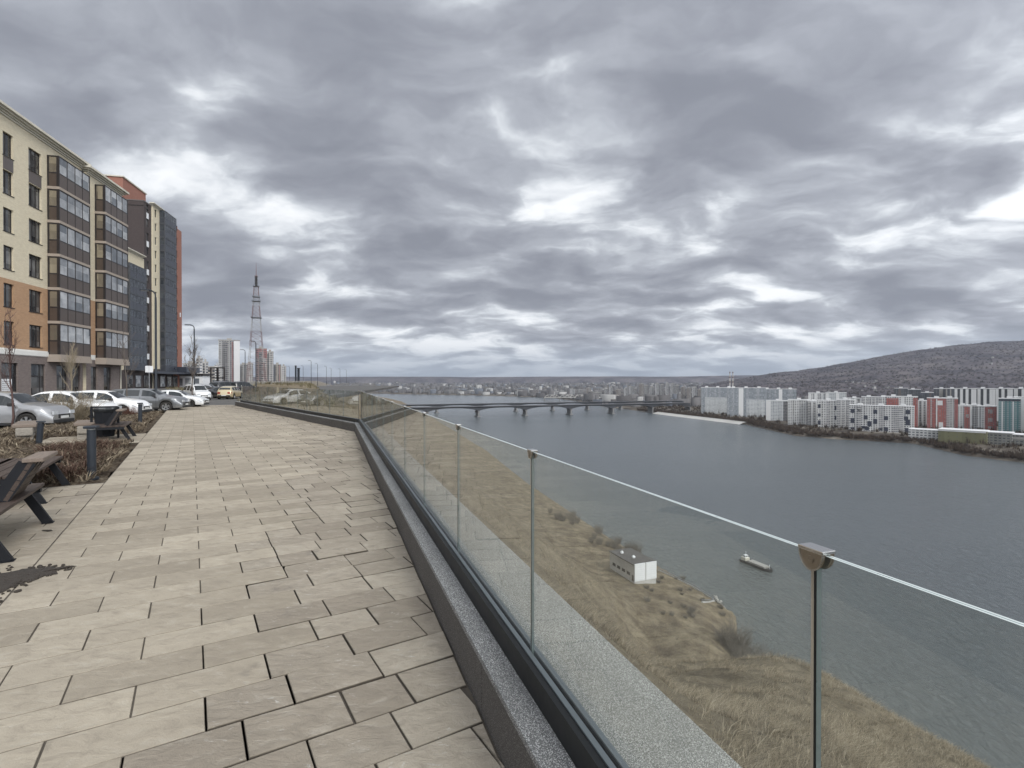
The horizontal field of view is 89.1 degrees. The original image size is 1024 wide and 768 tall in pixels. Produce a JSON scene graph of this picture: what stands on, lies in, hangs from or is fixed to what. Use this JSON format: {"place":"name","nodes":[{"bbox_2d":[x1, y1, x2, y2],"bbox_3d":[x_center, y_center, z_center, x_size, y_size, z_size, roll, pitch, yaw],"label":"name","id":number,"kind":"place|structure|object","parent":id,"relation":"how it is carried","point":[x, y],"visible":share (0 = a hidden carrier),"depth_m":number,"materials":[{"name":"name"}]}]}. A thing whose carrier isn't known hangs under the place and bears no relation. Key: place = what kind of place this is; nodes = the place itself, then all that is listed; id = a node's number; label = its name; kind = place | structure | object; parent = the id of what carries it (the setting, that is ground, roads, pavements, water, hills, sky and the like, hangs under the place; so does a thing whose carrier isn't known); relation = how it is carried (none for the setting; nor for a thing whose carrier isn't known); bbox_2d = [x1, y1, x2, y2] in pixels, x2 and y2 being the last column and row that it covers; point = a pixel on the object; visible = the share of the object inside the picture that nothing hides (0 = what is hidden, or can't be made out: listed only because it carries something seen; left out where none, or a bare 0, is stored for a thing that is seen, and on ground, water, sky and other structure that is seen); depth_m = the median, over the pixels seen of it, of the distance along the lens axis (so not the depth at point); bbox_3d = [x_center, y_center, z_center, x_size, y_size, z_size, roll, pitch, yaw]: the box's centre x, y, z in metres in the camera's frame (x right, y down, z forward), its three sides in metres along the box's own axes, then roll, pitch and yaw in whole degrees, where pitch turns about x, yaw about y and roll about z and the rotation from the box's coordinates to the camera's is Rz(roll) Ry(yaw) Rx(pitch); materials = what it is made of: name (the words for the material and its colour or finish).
{"place":"outdoors","nodes":[
{"label":"outdoors","id":0,"kind":"place"},
{"bbox_2d":[0,441,136,486],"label":"soil","id":1,"kind":"structure","parent":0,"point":[103,476],"depth_m":9.31,"materials":[{"name":"soil"}]},
{"bbox_2d":[0,410,161,483],"bbox_3d":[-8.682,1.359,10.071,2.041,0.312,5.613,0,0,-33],"label":"ground cover","id":2,"kind":"object","parent":1,"relation":"on","point":[101,444],"visible":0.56,"depth_m":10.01,"materials":[{"name":"plant"}]},
{"bbox_2d":[83,425,99,479],"bbox_3d":[-6.898,1.127,8.532,0.200,0.882,0.200,0,0,-20],"label":"bollard light","id":3,"kind":"object","parent":1,"relation":"on","point":[91,446],"visible":0.84,"depth_m":8.48,"materials":[{"name":"metal"}]},
{"bbox_2d":[0,413,162,438],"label":"soil","id":4,"kind":"structure","parent":0,"point":[150,425],"depth_m":16.75,"materials":[{"name":"soil"}]},
{"bbox_2d":[0,304,23,424],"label":"sapling","id":5,"kind":"object","parent":4,"relation":"on","point":[9,365],"visible":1,"depth_m":17.28,"materials":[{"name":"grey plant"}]},
{"bbox_2d":[11,420,40,441],"bbox_3d":[-13.284,1.306,14.236,0.480,0.505,1.778,0,0,-39],"label":"stone edging","id":6,"kind":"object","parent":4,"relation":"on","point":[27,429],"visible":0.78,"depth_m":13.63,"materials":[{"name":"stone"}]},
{"bbox_2d":[59,343,79,390],"bbox_3d":[-18.743,-0.235,22.042,0.769,3.444,0.806,0,0,-39],"label":"sapling","id":7,"kind":"object","parent":4,"relation":"on","point":[69,368],"visible":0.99,"depth_m":22.08,"materials":[{"name":"plant"}]},
{"bbox_2d":[37,387,110,419],"bbox_3d":[-17.332,0.783,20.284,2.744,1.398,2.776,0,0,0],"label":"bush","id":8,"kind":"object","parent":4,"relation":"on","point":[78,411],"visible":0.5,"depth_m":20.30,"materials":[{"name":"plant"}]},
{"bbox_2d":[73,420,94,439],"bbox_3d":[-12.001,1.303,14.661,0.480,0.505,1.374,0,0,-36],"label":"stone edging","id":9,"kind":"object","parent":4,"relation":"on","point":[81,432],"visible":0.48,"depth_m":14.13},
{"bbox_2d":[0,405,504,767],"bbox_3d":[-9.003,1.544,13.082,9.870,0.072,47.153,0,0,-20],"label":"paving","id":10,"kind":"structure","parent":0,"point":[88,722],"depth_m":3.47,"materials":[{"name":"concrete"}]},
{"bbox_2d":[0,451,57,563],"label":"park bench","id":11,"kind":"object","parent":10,"relation":"on","point":[16,487],"visible":0.99,"depth_m":5.16,"materials":[{"name":"wood"}]},
{"bbox_2d":[0,456,70,503],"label":"park bench","id":12,"kind":"object","parent":10,"relation":"on","point":[6,468],"visible":0.57,"depth_m":7.51,"materials":[{"name":"wood"}]},
{"bbox_2d":[0,530,73,602],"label":"soil","id":13,"kind":"structure","parent":10,"relation":"on","point":[11,579],"depth_m":4.26,"materials":[{"name":"soil"}]},
{"bbox_2d":[35,421,45,444],"bbox_3d":[-11.530,1.220,12.698,0.200,0.636,0.200,5,-1,-40],"label":"bollard light","id":14,"kind":"object","parent":10,"relation":"on","point":[40,430],"visible":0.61,"depth_m":12.65,"materials":[{"name":"metal"}]},
{"bbox_2d":[90,406,119,437],"bbox_3d":[-11.311,1.064,14.451,0.520,0.895,0.540,0,0,26],"label":"litter bin","id":15,"kind":"object","parent":10,"relation":"on","point":[102,414],"visible":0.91,"depth_m":14.30,"materials":[{"name":"black metal"}]},
{"bbox_2d":[86,408,136,440],"bbox_3d":[-11.016,1.105,14.307,1.020,0.848,1.770,0,0,-31],"label":"park bench","id":16,"kind":"object","parent":10,"relation":"on","point":[111,423],"visible":0.82,"depth_m":13.76,"materials":[{"name":"wood"}]},
{"bbox_2d":[152,386,398,405],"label":"road","id":17,"kind":"structure","parent":0,"point":[338,391],"depth_m":89.21,"materials":[{"name":"asphalt"}]},
{"bbox_2d":[0,391,74,425],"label":"parked car","id":18,"kind":"object","parent":17,"relation":"on","point":[27,407],"visible":0.81,"depth_m":17.71,"materials":[{"name":"silver metal"}]},
{"bbox_2d":[0,100,129,394],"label":"apartment block","id":19,"kind":"structure","parent":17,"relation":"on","point":[64,279],"depth_m":46.53,"materials":[{"name":"brown brick"}]},
{"bbox_2d":[3,132,13,160],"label":"window","id":20,"kind":"structure","parent":19,"relation":"in","point":[6,138],"depth_m":41.68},
{"bbox_2d":[1,362,15,391],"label":"window","id":21,"kind":"structure","parent":19,"relation":"in","point":[5,366],"depth_m":42.20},
{"bbox_2d":[3,283,14,308],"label":"window","id":22,"kind":"structure","parent":19,"relation":"in","point":[7,287],"depth_m":41.76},
{"bbox_2d":[3,245,14,271],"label":"window","id":23,"kind":"structure","parent":19,"relation":"in","point":[7,253],"depth_m":41.77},
{"bbox_2d":[3,207,14,234],"bbox_3d":[-40.392,-13.069,41.606,0.270,1.930,1.270,0,0,-13],"label":"window","id":24,"kind":"structure","parent":19,"relation":"in","point":[6,213],"depth_m":41.67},
{"bbox_2d":[3,170,14,197],"bbox_3d":[-40.392,-16.069,41.587,0.270,1.930,1.270,0,0,-13],"label":"window","id":25,"kind":"structure","parent":19,"relation":"in","point":[6,175],"depth_m":41.67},
{"bbox_2d":[29,325,39,347],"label":"window","id":26,"kind":"structure","parent":19,"relation":"in","point":[34,331],"depth_m":44.91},
{"bbox_2d":[28,148,41,176],"bbox_3d":[-41.117,-19.088,44.711,0.270,1.930,1.760,0,0,-13],"label":"window","id":27,"kind":"structure","parent":19,"relation":"in","point":[33,158],"depth_m":44.81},
{"bbox_2d":[29,289,41,313],"bbox_3d":[-41.117,-7.089,44.785,0.270,1.930,1.760,0,0,-13],"label":"window","id":28,"kind":"structure","parent":19,"relation":"in","point":[34,296],"depth_m":44.91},
{"bbox_2d":[28,219,42,245],"bbox_3d":[-41.117,-13.089,44.748,0.270,1.930,1.760,0,0,-13],"label":"window","id":29,"kind":"structure","parent":19,"relation":"in","point":[34,227],"depth_m":44.93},
{"bbox_2d":[28,184,42,211],"bbox_3d":[-41.117,-16.089,44.730,0.270,1.930,1.760,0,0,-13],"label":"window","id":30,"kind":"structure","parent":19,"relation":"in","point":[33,191],"depth_m":44.81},
{"bbox_2d":[29,254,42,279],"bbox_3d":[-41.117,-10.089,44.766,0.270,1.930,1.760,0,0,-13],"label":"window","id":31,"kind":"structure","parent":19,"relation":"in","point":[34,262],"depth_m":44.92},
{"bbox_2d":[31,364,43,394],"bbox_3d":[-41.280,-0.325,45.095,0.070,2.800,1.900,0,0,-13],"label":"window","id":32,"kind":"structure","parent":19,"relation":"in","point":[37,370],"depth_m":45.28,"materials":[{"name":"glass"}]},
{"bbox_2d":[57,365,65,390],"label":"window","id":33,"kind":"structure","parent":19,"relation":"in","point":[60,385],"depth_m":48.57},
{"bbox_2d":[72,366,78,390],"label":"window","id":34,"kind":"structure","parent":19,"relation":"in","point":[75,380],"depth_m":50.72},
{"bbox_2d":[91,367,95,389],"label":"window","id":35,"kind":"structure","parent":19,"relation":"in","point":[93,369],"depth_m":53.24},
{"bbox_2d":[104,367,109,390],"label":"window","id":36,"kind":"structure","parent":19,"relation":"in","point":[106,369],"depth_m":55.84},
{"bbox_2d":[31,391,121,417],"bbox_3d":[-18.414,0.899,21.318,3.786,1.261,1.745,0,0,-12],"label":"parked car","id":37,"kind":"object","parent":17,"relation":"on","point":[50,393],"visible":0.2,"depth_m":20.89,"materials":[{"name":"white paint"}]},
{"bbox_2d":[76,390,151,413],"bbox_3d":[-19.033,0.897,24.205,3.626,1.231,1.760,0,0,-13],"label":"parked car","id":38,"kind":"object","parent":17,"relation":"on","point":[118,399],"visible":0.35,"depth_m":23.84,"materials":[{"name":"white paint"}]},
{"bbox_2d":[111,388,189,410],"bbox_3d":[-20.005,0.853,28.545,3.866,1.265,1.783,0,0,-14],"label":"parked car","id":39,"kind":"object","parent":17,"relation":"on","point":[161,400],"visible":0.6,"depth_m":28.08,"materials":[{"name":"grey paint"}]},
{"bbox_2d":[162,390,208,406],"bbox_3d":[-20.958,0.910,32.124,3.786,1.106,1.745,0,0,-15],"label":"parked car","id":40,"kind":"object","parent":17,"relation":"on","point":[197,400],"visible":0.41,"depth_m":31.83,"materials":[{"name":"white paint"}]},
{"bbox_2d":[183,331,203,394],"bbox_3d":[-21.861,-1.128,35.763,1.299,5.066,1.868,0,0,-38],"label":"sapling","id":41,"kind":"object","parent":17,"relation":"on","point":[191,370],"visible":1,"depth_m":35.89,"materials":[{"name":"brown plant"}]},
{"bbox_2d":[183,384,210,399],"bbox_3d":[-27.279,0.712,45.007,3.372,1.346,1.591,0,0,40],"label":"parked car","id":42,"kind":"object","parent":17,"relation":"on","point":[201,390],"visible":0.65,"depth_m":44.32,"materials":[{"name":"white paint"}]},
{"bbox_2d":[209,381,232,386],"bbox_3d":[-35.250,0.457,64.001,2.117,1.624,4.591,0,0,10],"label":"parked car","id":43,"kind":"object","parent":17,"relation":"on","point":[221,383],"visible":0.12,"depth_m":62.46,"materials":[{"name":"black paint"}]},
{"bbox_2d":[217,386,242,398],"bbox_3d":[-25.993,0.767,48.003,1.628,1.199,3.354,0,0,-10],"label":"parked car","id":44,"kind":"object","parent":17,"relation":"on","point":[232,392],"visible":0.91,"depth_m":46.69,"materials":[{"name":"beige metal"}]},
{"bbox_2d":[232,381,254,392],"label":"parked car","id":45,"kind":"object","parent":17,"relation":"on","point":[239,384],"visible":0.42,"depth_m":65.19,"materials":[{"name":"black paint"}]},
{"bbox_2d":[253,375,757,384],"bbox_3d":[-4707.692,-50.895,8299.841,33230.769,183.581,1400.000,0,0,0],"label":"distant hills","id":46,"kind":"structure","parent":0,"point":[626,379],"depth_m":7893.75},
{"bbox_2d":[0,0,1023,376],"label":"sky","id":47,"kind":"structure","parent":0,"point":[408,188],"materials":[{"name":"grey"}]},
{"bbox_2d":[108,381,992,767],"bbox_3d":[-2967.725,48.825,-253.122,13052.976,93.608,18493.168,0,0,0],"label":"ground","id":48,"kind":"structure","parent":0,"point":[494,481],"depth_m":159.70,"materials":[{"name":"brown plant"}]},
{"bbox_2d":[114,322,141,395],"bbox_3d":[-19.666,-0.893,26.667,1.252,4.709,1.519,0,0,0],"label":"sapling","id":49,"kind":"object","parent":48,"relation":"on","point":[126,357],"visible":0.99,"depth_m":26.60,"materials":[{"name":"brown plant"}]},
{"bbox_2d":[139,289,158,410],"bbox_3d":[-19.860,-1.844,28.514,0.900,6.660,0.312,0,0,-15],"label":"street lamp","id":50,"kind":"object","parent":48,"relation":"on","point":[155,338],"visible":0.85,"depth_m":28.54,"materials":[{"name":"metal"}]},
{"bbox_2d":[104,174,199,388],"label":"tower block","id":51,"kind":"structure","parent":48,"relation":"on","point":[154,249],"depth_m":113.08,"materials":[{"name":"grey brick"}]},
{"bbox_2d":[179,374,212,387],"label":"pavilion","id":52,"kind":"structure","parent":48,"relation":"on","point":[199,379],"depth_m":128.08,"materials":[{"name":"white metal"}]},
{"bbox_2d":[218,338,239,381],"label":"apartment building","id":53,"kind":"structure","parent":48,"relation":"on","point":[229,354],"depth_m":760.41,"materials":[{"name":"concrete"}]},
{"bbox_2d":[240,363,247,381],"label":"apartment building","id":54,"kind":"structure","parent":48,"relation":"on","point":[242,371],"depth_m":819.97,"materials":[{"name":"concrete"}]},
{"bbox_2d":[163,381,341,412],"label":"weeds","id":55,"kind":"object","parent":48,"relation":"on","point":[301,397],"visible":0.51,"depth_m":44.11,"materials":[{"name":"plant"}]},
{"bbox_2d":[246,276,265,381],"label":"broadcast mast","id":56,"kind":"object","parent":48,"relation":"on","point":[257,317],"visible":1,"depth_m":697.23,"materials":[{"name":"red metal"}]},
{"bbox_2d":[256,346,266,381],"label":"apartment building","id":57,"kind":"structure","parent":48,"relation":"on","point":[259,368],"depth_m":718.91,"materials":[{"name":"concrete"}]},
{"bbox_2d":[267,350,273,381],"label":"apartment building","id":58,"kind":"structure","parent":48,"relation":"on","point":[270,376],"depth_m":735.08,"materials":[{"name":"concrete"}]},
{"bbox_2d":[273,363,280,381],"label":"apartment building","id":59,"kind":"structure","parent":48,"relation":"on","point":[277,371],"depth_m":799.98,"materials":[{"name":"concrete"}]},
{"bbox_2d":[235,401,355,431],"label":"parapet wall","id":60,"kind":"structure","parent":48,"relation":"on","point":[339,423],"depth_m":20.86,"materials":[{"name":"stone"}]},
{"bbox_2d":[240,386,359,422],"bbox_3d":[-10.969,0.677,24.641,0.088,1.039,20.297,0,0,-37],"label":"glass balustrade","id":61,"kind":"object","parent":60,"relation":"on","point":[343,417],"visible":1,"depth_m":20.81,"materials":[{"name":"clear glass"}]},
{"bbox_2d":[402,400,683,412],"bbox_3d":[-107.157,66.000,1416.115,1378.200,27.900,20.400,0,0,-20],"label":"road bridge","id":62,"kind":"structure","parent":48,"relation":"on","point":[525,403],"depth_m":1481.34,"materials":[{"name":"concrete"}]},
{"bbox_2d":[355,423,741,767],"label":"parapet wall","id":63,"kind":"structure","parent":48,"relation":"on","point":[639,718],"depth_m":2.52,"materials":[{"name":"stone"}]},
{"bbox_2d":[359,391,1023,767],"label":"glass balustrade","id":64,"kind":"object","parent":63,"relation":"on","point":[579,733],"visible":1,"depth_m":2.31,"materials":[{"name":"clear glass"}]},
{"bbox_2d":[408,402,690,416],"bbox_3d":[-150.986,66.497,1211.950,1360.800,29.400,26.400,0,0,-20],"label":"road bridge","id":65,"kind":"structure","parent":48,"relation":"on","point":[570,407],"depth_m":1293.39,"materials":[{"name":"concrete"}]},
{"bbox_2d":[609,548,656,583],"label":"pump house","id":66,"kind":"structure","parent":48,"relation":"on","point":[633,566],"depth_m":202.83,"materials":[{"name":"paint"}]},
{"bbox_2d":[658,568,714,602],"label":"railing fence","id":67,"kind":"object","parent":48,"relation":"on","point":[705,594],"visible":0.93,"depth_m":209.09,"materials":[{"name":"metal"}]},
{"bbox_2d":[711,614,755,647],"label":"leafless shrub","id":68,"kind":"object","parent":48,"relation":"on","point":[734,631],"visible":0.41,"depth_m":159.21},
{"bbox_2d":[708,613,761,652],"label":"leafless shrub","id":69,"kind":"object","parent":48,"relation":"on","point":[724,634],"visible":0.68,"depth_m":155.70,"materials":[{"name":"plant"}]},
{"bbox_2d":[725,632,747,658],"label":"leafless shrub","id":70,"kind":"object","parent":48,"relation":"on","point":[732,645],"visible":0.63,"depth_m":150.68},
{"bbox_2d":[333,383,1023,462],"bbox_3d":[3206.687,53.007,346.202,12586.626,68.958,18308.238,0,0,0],"label":"bank","id":71,"kind":"structure","parent":0,"point":[983,446],"depth_m":827.86,"materials":[{"name":"plant"}]},
{"bbox_2d":[326,381,807,406],"bbox_3d":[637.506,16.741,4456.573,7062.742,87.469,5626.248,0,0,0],"label":"city","id":72,"kind":"object","parent":71,"relation":"on","point":[525,389],"visible":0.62,"depth_m":3492.46},
{"bbox_2d":[701,386,730,413],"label":"apartment house","id":73,"kind":"structure","parent":71,"relation":"on","point":[714,399],"depth_m":1300.92,"materials":[{"name":"concrete"}]},
{"bbox_2d":[727,386,765,416],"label":"apartment house","id":74,"kind":"structure","parent":71,"relation":"on","point":[744,401],"depth_m":1183.08,"materials":[{"name":"concrete"}]},
{"bbox_2d":[766,399,787,420],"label":"apartment house","id":75,"kind":"structure","parent":71,"relation":"on","point":[776,409],"depth_m":1065.81,"materials":[{"name":"concrete"}]},
{"bbox_2d":[766,388,796,399],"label":"apartment house","id":76,"kind":"structure","parent":71,"relation":"on","point":[780,394],"depth_m":1188.49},
{"bbox_2d":[788,398,809,424],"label":"apartment house","id":77,"kind":"structure","parent":71,"relation":"on","point":[797,410],"depth_m":969.40,"materials":[{"name":"concrete"}]},
{"bbox_2d":[807,399,816,424],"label":"apartment house","id":78,"kind":"structure","parent":71,"relation":"on","point":[812,413],"depth_m":951.61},
{"bbox_2d":[808,391,825,400],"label":"apartment house","id":79,"kind":"structure","parent":71,"relation":"on","point":[817,395],"depth_m":1121.33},
{"bbox_2d":[817,399,836,426],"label":"apartment house","id":80,"kind":"structure","parent":71,"relation":"on","point":[827,412],"depth_m":911.47,"materials":[{"name":"concrete"}]},
{"bbox_2d":[637,407,1023,460],"bbox_3d":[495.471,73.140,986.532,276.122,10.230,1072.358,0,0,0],"label":"shore thicket","id":81,"kind":"object","parent":71,"relation":"on","point":[958,446],"visible":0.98,"depth_m":752.28,"materials":[{"name":"plant"}]},
{"bbox_2d":[640,405,1023,451],"bbox_3d":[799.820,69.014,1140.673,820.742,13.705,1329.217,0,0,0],"label":"town trees","id":82,"kind":"object","parent":71,"relation":"on","point":[1013,444],"visible":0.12,"depth_m":870.57,"materials":[{"name":"plant"}]},
{"bbox_2d":[825,391,846,399],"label":"apartment house","id":83,"kind":"structure","parent":71,"relation":"on","point":[834,395],"depth_m":1100.62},
{"bbox_2d":[836,398,854,427],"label":"apartment house","id":84,"kind":"structure","parent":71,"relation":"on","point":[842,419],"depth_m":896.41,"materials":[{"name":"concrete"}]},
{"bbox_2d":[861,395,884,404],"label":"apartment house","id":85,"kind":"structure","parent":71,"relation":"on","point":[870,400],"depth_m":983.28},
{"bbox_2d":[849,403,914,432],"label":"apartment house","id":86,"kind":"structure","parent":71,"relation":"on","point":[887,418],"depth_m":831.03,"materials":[{"name":"concrete"}]},
{"bbox_2d":[894,387,907,395],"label":"apartment house","id":87,"kind":"structure","parent":71,"relation":"on","point":[900,391],"depth_m":1180.41,"materials":[{"name":"concrete"}]},
{"bbox_2d":[885,394,917,427],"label":"apartment house","id":88,"kind":"structure","parent":71,"relation":"on","point":[907,400],"depth_m":895.93,"materials":[{"name":"concrete"}]},
{"bbox_2d":[918,399,926,425],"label":"apartment house","id":89,"kind":"structure","parent":71,"relation":"on","point":[922,410],"depth_m":933.18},
{"bbox_2d":[908,428,937,438],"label":"school building","id":90,"kind":"structure","parent":71,"relation":"on","point":[922,433],"depth_m":728.79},
{"bbox_2d":[927,396,945,428],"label":"apartment house","id":91,"kind":"structure","parent":71,"relation":"on","point":[936,410],"depth_m":887.39,"materials":[{"name":"brick"}]},
{"bbox_2d":[934,387,945,397],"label":"apartment house","id":92,"kind":"structure","parent":71,"relation":"on","point":[940,392],"depth_m":1150.89,"materials":[{"name":"concrete"}]},
{"bbox_2d":[942,396,957,427],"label":"apartment house","id":93,"kind":"structure","parent":71,"relation":"on","point":[951,412],"depth_m":878.63,"materials":[{"name":"concrete"}]},
{"bbox_2d":[938,427,989,443],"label":"sports hall","id":94,"kind":"structure","parent":71,"relation":"on","point":[960,435],"depth_m":687.66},
{"bbox_2d":[958,403,970,428],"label":"apartment house","id":95,"kind":"structure","parent":71,"relation":"on","point":[964,416],"depth_m":871.16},
{"bbox_2d":[954,387,976,404],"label":"apartment house","id":96,"kind":"structure","parent":71,"relation":"on","point":[966,395],"depth_m":1029.77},
{"bbox_2d":[971,403,981,428],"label":"apartment house","id":97,"kind":"structure","parent":71,"relation":"on","point":[974,414],"depth_m":865.79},
{"bbox_2d":[976,387,995,405],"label":"apartment house","id":98,"kind":"structure","parent":71,"relation":"on","point":[984,395],"depth_m":1017.46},
{"bbox_2d":[977,404,996,430],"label":"apartment house","id":99,"kind":"structure","parent":71,"relation":"on","point":[986,416],"depth_m":851.61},
{"bbox_2d":[988,430,1014,445],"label":"sports hall","id":100,"kind":"structure","parent":71,"relation":"on","point":[997,437],"depth_m":665.80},
{"bbox_2d":[995,387,1012,420],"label":"apartment house","id":101,"kind":"structure","parent":71,"relation":"on","point":[1001,392],"depth_m":1039.85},
{"bbox_2d":[998,396,1020,431],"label":"apartment house","id":102,"kind":"structure","parent":71,"relation":"on","point":[1009,413],"depth_m":819.24,"materials":[{"name":"blue stone"}]},
{"bbox_2d":[1013,433,1023,445],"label":"sports hall","id":103,"kind":"structure","parent":71,"relation":"on","point":[1018,438],"depth_m":658.28,"materials":[{"name":"concrete"}]},
{"bbox_2d":[1014,397,1023,432],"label":"apartment house","id":104,"kind":"structure","parent":71,"relation":"on","point":[1022,413],"depth_m":817.85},
{"bbox_2d":[372,394,1023,767],"bbox_3d":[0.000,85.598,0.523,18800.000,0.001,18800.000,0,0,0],"label":"water","id":105,"kind":"structure","parent":0,"point":[948,524],"depth_m":297.39,"materials":[{"name":"liquid"}]},
{"bbox_2d":[739,554,772,572],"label":"cargo boat","id":106,"kind":"object","parent":105,"relation":"on","point":[746,559],"visible":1,"depth_m":238.82,"materials":[{"name":"paint"}]},
{"bbox_2d":[653,412,745,424],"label":"embankment","id":107,"kind":"structure","parent":0,"point":[705,418],"depth_m":1155.17,"materials":[{"name":"concrete"}]},
{"bbox_2d":[698,341,1023,397],"bbox_3d":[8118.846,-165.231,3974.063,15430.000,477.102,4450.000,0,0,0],"label":"hills","id":108,"kind":"structure","parent":0,"point":[948,363],"depth_m":3309.78,"materials":[{"name":"plant"}]},
{"bbox_2d":[697,340,1023,398],"bbox_3d":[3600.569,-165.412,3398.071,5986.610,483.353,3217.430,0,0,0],"label":"forest","id":109,"kind":"object","parent":108,"relation":"on","point":[878,382],"visible":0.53,"depth_m":3088.48,"materials":[{"name":"plant"}]},
{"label":"paving bed","id":110,"kind":"structure","parent":0,"visible":0},
{"bbox_2d":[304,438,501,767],"bbox_3d":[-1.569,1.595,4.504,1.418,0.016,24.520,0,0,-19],"label":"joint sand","id":111,"kind":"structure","parent":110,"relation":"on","point":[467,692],"depth_m":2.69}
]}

